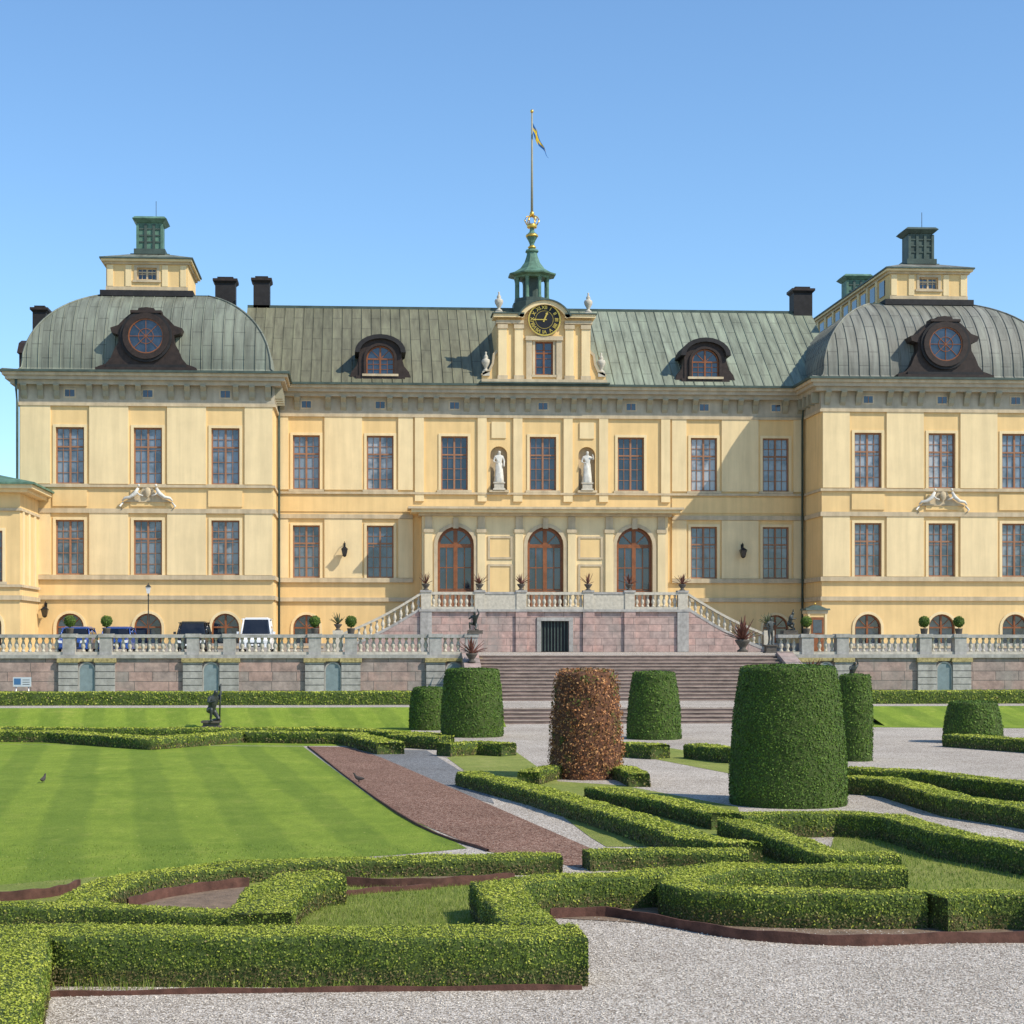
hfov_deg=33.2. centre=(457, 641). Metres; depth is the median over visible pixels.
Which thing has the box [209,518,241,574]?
window
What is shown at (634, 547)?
door
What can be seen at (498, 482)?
statue
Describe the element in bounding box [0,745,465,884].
lawn
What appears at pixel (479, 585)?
potted agave
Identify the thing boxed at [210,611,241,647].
window
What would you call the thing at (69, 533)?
window
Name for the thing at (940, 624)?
window
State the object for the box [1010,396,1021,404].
mezzanine window
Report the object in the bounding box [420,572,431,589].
potted agave
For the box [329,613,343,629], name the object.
potted agave
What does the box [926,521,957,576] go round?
window
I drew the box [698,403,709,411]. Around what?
mezzanine window
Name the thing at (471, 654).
potted agave
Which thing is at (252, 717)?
grass bank
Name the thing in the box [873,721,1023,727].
lawn
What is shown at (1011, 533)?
window
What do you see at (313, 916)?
parterre grass
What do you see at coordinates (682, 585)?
potted agave
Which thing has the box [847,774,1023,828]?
box hedge
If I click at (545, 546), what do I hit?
door
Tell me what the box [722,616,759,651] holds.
potted agave
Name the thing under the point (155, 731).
box hedge
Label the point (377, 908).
grass
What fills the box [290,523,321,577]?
window
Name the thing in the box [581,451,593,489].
statue
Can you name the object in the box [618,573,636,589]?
potted agave
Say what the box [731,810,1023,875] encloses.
box hedge
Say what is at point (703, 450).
window
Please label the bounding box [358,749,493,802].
slate gravel path
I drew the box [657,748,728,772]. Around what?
parterre grass
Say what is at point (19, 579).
palace wing
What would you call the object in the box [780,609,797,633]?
bronze statue
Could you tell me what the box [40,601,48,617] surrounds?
wall lantern
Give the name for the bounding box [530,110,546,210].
flagpole
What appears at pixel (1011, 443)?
window
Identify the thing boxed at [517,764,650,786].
box hedge
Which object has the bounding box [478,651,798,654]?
terrace
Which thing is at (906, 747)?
ground
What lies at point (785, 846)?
box hedge
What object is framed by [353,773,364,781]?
bird
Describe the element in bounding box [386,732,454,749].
box hedge
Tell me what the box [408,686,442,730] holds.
topiary yew
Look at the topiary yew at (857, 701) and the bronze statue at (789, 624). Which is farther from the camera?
the bronze statue at (789, 624)
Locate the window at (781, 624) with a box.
[760,613,791,647]
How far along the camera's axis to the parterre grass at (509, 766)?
35.69 m
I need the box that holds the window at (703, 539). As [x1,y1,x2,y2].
[688,524,719,578]
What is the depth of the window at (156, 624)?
100.32 m
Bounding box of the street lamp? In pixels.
[146,583,150,651]
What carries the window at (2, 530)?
in the palace wing
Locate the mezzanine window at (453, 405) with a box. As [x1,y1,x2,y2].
[449,401,459,409]
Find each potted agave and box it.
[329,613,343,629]
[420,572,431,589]
[458,637,486,662]
[471,574,486,589]
[516,574,530,589]
[581,573,592,589]
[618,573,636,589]
[672,573,688,589]
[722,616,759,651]
[758,612,776,630]
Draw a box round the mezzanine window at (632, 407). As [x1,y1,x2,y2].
[625,402,636,411]
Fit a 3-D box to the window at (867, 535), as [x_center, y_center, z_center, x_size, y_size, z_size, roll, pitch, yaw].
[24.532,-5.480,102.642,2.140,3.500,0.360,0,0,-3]
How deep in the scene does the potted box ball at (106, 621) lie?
75.39 m
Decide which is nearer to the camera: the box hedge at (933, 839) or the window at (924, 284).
the box hedge at (933, 839)
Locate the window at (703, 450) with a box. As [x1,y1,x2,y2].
[687,435,720,493]
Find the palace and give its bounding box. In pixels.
[0,211,1023,651]
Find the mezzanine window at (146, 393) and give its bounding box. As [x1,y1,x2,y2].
[142,389,153,397]
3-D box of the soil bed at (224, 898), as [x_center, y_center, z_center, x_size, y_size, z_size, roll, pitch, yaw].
[-3.216,3.022,20.588,1.350,0.001,2.480,0,0,-3]
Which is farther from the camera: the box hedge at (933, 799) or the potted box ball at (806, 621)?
the potted box ball at (806, 621)
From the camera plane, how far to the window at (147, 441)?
100.32 m
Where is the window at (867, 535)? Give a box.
[850,520,885,576]
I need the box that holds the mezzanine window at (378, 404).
[374,400,385,409]
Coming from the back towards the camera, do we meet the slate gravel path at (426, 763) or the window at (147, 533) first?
the window at (147, 533)
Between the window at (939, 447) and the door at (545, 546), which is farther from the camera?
the door at (545, 546)
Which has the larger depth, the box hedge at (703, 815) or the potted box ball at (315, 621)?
the potted box ball at (315, 621)
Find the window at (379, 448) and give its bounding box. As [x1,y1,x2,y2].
[363,433,397,491]
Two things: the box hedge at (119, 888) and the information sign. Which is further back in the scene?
the information sign
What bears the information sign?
on the grass strip
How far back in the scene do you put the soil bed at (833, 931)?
17.98 m
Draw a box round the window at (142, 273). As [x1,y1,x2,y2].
[133,265,160,282]
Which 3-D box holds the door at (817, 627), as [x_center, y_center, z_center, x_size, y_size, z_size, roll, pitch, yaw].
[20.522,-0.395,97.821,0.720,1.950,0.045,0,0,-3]
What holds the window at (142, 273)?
in the palace
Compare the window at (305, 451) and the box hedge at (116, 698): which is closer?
the box hedge at (116, 698)
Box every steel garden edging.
[0,879,80,900]
[50,984,581,996]
[127,877,248,904]
[307,746,488,851]
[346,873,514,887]
[346,884,430,895]
[550,906,1023,945]
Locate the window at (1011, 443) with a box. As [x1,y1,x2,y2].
[998,431,1023,488]
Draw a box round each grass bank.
[0,707,505,727]
[873,706,1023,725]
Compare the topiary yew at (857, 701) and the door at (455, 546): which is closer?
the topiary yew at (857, 701)
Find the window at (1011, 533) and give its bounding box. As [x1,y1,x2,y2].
[999,521,1023,576]
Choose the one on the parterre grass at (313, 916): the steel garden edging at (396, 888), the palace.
the steel garden edging at (396, 888)
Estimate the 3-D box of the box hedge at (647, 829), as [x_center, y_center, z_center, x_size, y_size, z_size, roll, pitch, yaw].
[2.004,2.877,29.612,0.938,0.358,13.418,0,0,-15]
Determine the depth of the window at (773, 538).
106.50 m
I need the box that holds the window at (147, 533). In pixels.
[131,517,164,574]
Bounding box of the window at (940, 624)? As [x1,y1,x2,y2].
[926,612,957,647]
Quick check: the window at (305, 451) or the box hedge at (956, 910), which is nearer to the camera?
the box hedge at (956, 910)
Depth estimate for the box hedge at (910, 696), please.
67.98 m
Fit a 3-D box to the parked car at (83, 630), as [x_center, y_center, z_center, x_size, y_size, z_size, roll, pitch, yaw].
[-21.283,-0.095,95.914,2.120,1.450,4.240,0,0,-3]
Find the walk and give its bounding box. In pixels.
[0,700,1023,720]
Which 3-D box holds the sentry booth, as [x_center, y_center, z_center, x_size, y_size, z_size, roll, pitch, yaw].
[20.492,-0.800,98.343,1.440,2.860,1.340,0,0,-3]
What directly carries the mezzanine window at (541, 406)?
in the palace
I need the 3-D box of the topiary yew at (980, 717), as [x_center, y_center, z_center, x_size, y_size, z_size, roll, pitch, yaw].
[15.423,2.410,51.297,1.817,1.315,1.812,0,0,-3]
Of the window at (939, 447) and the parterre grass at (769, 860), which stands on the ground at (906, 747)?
the parterre grass at (769, 860)
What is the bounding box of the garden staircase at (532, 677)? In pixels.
[461,652,802,723]
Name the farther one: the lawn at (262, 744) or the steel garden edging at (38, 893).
the lawn at (262, 744)
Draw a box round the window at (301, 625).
[290,612,323,647]
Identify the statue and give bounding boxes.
[201,684,221,726]
[467,609,482,633]
[493,451,504,489]
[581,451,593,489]
[763,618,777,652]
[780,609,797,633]
[849,659,858,673]
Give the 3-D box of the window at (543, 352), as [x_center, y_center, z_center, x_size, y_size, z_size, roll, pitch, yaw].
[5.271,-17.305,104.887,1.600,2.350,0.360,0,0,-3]
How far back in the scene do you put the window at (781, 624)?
106.48 m
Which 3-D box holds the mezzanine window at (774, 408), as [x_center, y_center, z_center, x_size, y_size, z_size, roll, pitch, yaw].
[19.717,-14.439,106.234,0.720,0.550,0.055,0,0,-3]
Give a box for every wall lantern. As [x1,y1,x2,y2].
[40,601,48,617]
[341,541,347,556]
[739,543,746,557]
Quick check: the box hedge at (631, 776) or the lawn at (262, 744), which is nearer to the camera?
the box hedge at (631, 776)
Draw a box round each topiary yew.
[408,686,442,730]
[440,667,503,737]
[547,667,625,779]
[625,670,681,739]
[728,663,848,808]
[838,673,873,761]
[942,700,1003,736]
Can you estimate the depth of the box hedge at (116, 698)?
66.33 m
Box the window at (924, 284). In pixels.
[915,275,942,291]
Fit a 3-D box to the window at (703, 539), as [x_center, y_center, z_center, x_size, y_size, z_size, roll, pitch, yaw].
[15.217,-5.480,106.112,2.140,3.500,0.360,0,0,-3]
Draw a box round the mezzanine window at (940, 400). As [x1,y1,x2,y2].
[936,396,947,404]
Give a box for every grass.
[0,835,1023,990]
[0,876,260,909]
[300,885,476,926]
[447,752,739,846]
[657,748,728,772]
[755,856,783,864]
[832,837,1023,890]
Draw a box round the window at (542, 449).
[526,434,559,492]
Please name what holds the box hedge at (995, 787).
on the parterre grass
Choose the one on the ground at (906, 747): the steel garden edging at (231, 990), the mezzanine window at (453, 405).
the steel garden edging at (231, 990)
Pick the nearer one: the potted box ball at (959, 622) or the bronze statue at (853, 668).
the bronze statue at (853, 668)
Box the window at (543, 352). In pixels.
[531,340,556,376]
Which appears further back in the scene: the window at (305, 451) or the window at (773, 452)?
the window at (773, 452)
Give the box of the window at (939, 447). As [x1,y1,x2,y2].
[924,430,959,488]
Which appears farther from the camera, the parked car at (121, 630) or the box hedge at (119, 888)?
the parked car at (121, 630)
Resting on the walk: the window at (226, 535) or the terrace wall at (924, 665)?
the terrace wall at (924, 665)
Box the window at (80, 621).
[52,611,85,647]
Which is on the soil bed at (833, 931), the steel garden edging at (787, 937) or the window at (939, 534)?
the steel garden edging at (787, 937)
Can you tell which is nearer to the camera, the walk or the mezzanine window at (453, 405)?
the walk
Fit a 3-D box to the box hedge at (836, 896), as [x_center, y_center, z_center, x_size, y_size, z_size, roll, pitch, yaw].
[3.702,2.821,19.360,2.895,0.450,2.727,0,0,9]
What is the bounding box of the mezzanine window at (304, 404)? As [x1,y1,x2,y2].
[300,400,311,408]
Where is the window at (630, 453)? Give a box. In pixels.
[614,435,647,492]
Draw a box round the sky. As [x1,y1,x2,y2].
[0,0,1023,478]
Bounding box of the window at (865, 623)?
[852,611,885,647]
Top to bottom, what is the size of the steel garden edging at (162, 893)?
0.128 m
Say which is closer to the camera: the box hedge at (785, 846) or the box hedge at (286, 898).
the box hedge at (286, 898)
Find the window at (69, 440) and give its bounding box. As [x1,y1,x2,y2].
[51,424,86,483]
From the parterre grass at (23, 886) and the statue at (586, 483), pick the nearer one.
the parterre grass at (23, 886)
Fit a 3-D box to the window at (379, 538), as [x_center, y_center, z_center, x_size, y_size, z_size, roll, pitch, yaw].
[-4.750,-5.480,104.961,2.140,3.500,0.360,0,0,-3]
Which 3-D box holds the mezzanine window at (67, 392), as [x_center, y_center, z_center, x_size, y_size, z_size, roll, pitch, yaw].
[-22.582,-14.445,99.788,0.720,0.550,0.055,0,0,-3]
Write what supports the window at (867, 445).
in the palace
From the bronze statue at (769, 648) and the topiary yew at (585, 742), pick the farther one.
the bronze statue at (769, 648)
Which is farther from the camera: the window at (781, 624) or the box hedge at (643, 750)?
the window at (781, 624)
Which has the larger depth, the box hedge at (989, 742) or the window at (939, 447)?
the window at (939, 447)
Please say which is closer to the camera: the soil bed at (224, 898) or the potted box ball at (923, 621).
the soil bed at (224, 898)
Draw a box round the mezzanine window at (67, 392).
[63,388,75,397]
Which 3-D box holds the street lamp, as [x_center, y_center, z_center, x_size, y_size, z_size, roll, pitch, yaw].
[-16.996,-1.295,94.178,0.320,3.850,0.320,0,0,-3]
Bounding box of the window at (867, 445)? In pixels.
[852,430,885,488]
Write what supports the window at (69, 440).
in the palace
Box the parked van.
[237,617,274,651]
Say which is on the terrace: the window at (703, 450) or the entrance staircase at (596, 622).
the entrance staircase at (596, 622)
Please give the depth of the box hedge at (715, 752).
43.41 m
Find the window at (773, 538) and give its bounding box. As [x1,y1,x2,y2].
[760,524,791,578]
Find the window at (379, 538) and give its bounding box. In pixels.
[364,523,395,577]
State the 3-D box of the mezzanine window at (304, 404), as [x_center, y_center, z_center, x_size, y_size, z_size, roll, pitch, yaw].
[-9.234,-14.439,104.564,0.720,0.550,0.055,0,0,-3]
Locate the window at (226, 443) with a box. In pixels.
[207,425,243,484]
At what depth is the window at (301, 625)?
104.80 m
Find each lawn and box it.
[0,727,410,745]
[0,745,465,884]
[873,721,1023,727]
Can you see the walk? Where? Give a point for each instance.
(624, 704)
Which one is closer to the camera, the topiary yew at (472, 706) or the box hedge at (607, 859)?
the box hedge at (607, 859)
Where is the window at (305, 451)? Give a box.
[289,432,323,491]
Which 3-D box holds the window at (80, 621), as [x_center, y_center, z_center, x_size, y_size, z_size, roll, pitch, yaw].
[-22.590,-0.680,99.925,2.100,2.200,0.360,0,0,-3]
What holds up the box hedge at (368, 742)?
on the lawn at (262, 744)
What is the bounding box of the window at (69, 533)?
[53,517,86,574]
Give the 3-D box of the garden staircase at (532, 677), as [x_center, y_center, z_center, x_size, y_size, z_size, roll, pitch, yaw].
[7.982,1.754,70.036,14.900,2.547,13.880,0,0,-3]
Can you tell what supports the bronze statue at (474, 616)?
on the terrace wall at (104, 667)
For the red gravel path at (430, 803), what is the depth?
30.81 m
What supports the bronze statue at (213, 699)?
on the lawn at (262, 744)
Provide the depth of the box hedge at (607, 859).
22.70 m
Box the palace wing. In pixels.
[0,475,53,651]
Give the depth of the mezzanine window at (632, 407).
105.70 m
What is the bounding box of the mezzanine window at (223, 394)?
[219,390,231,398]
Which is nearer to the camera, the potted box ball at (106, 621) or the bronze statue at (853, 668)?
the bronze statue at (853, 668)
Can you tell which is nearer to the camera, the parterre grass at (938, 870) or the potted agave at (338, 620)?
the parterre grass at (938, 870)
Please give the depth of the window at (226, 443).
100.56 m
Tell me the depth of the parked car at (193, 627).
95.53 m
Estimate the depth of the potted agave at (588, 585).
99.20 m
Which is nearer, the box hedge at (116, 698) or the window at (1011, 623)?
the box hedge at (116, 698)
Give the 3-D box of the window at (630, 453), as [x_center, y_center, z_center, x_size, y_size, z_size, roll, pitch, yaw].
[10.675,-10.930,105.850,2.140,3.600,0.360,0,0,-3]
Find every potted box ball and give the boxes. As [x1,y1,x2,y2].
[64,615,75,633]
[101,615,112,633]
[309,615,320,633]
[345,615,356,633]
[800,616,811,633]
[918,616,929,633]
[952,616,964,633]
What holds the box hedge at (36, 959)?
on the ground at (906, 747)
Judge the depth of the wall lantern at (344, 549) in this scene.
104.14 m
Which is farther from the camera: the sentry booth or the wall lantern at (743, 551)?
the wall lantern at (743, 551)
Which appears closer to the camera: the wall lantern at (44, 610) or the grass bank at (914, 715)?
the grass bank at (914, 715)
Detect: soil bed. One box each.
[141,887,244,907]
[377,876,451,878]
[564,907,1023,934]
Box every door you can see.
[438,527,473,606]
[527,528,562,606]
[617,528,651,606]
[811,617,823,650]
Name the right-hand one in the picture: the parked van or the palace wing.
the parked van
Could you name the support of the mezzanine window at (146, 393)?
in the palace
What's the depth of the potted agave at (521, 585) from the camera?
98.96 m
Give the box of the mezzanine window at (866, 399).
[862,395,873,403]
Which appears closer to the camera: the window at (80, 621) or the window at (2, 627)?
the window at (2, 627)
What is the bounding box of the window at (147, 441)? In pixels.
[129,425,165,484]
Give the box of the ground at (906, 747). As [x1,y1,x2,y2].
[0,723,1023,1023]
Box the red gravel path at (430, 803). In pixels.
[309,746,588,867]
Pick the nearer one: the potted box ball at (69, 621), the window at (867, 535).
the potted box ball at (69, 621)
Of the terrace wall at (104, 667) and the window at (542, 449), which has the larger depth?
the window at (542, 449)
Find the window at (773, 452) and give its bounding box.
[759,436,792,493]
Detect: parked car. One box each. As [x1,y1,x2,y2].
[58,626,96,651]
[98,627,135,651]
[173,621,211,651]
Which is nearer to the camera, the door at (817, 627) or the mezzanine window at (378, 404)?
the door at (817, 627)
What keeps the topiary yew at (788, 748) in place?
on the ground at (906, 747)
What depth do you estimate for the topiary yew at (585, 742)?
37.51 m
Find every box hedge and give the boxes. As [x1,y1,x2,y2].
[0,690,411,705]
[0,726,441,736]
[0,729,404,754]
[0,898,253,926]
[0,919,589,1023]
[54,849,562,903]
[226,868,347,926]
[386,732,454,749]
[436,740,516,756]
[454,770,762,862]
[466,860,757,925]
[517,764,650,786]
[581,845,748,870]
[583,786,738,829]
[622,741,669,758]
[656,859,928,928]
[683,743,730,762]
[716,818,901,865]
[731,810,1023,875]
[847,766,1023,801]
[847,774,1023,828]
[872,689,1023,703]
[920,888,1023,931]
[942,733,1023,752]
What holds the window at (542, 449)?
in the palace
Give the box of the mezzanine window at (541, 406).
[537,402,548,410]
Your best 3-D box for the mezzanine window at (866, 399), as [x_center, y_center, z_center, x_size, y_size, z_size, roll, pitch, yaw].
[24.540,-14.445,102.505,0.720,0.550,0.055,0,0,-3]
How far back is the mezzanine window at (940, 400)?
102.75 m
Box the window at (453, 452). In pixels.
[437,433,471,491]
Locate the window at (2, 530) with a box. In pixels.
[0,528,6,583]
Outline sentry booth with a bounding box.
[800,603,829,651]
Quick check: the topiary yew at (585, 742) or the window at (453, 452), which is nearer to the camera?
the topiary yew at (585, 742)
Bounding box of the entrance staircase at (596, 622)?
[333,590,773,651]
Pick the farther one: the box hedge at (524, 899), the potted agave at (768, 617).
the potted agave at (768, 617)
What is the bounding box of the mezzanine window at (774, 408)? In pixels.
[770,404,781,412]
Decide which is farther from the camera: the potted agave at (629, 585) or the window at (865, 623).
the window at (865, 623)
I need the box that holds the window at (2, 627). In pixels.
[0,615,5,647]
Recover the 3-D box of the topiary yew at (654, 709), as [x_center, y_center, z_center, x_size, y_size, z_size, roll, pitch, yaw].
[6.090,1.977,53.292,1.764,2.193,1.738,0,0,-3]
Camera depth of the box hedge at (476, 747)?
45.24 m
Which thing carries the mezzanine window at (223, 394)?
in the palace
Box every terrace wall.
[0,634,482,691]
[775,634,1023,689]
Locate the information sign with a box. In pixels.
[13,677,30,690]
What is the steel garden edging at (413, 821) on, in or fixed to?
on the red gravel path at (430, 803)
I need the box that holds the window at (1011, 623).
[999,612,1023,647]
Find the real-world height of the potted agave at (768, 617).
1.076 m
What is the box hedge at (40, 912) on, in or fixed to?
on the ground at (906, 747)
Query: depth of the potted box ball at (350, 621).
76.01 m
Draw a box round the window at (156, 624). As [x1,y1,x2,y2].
[131,611,165,647]
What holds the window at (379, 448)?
in the palace

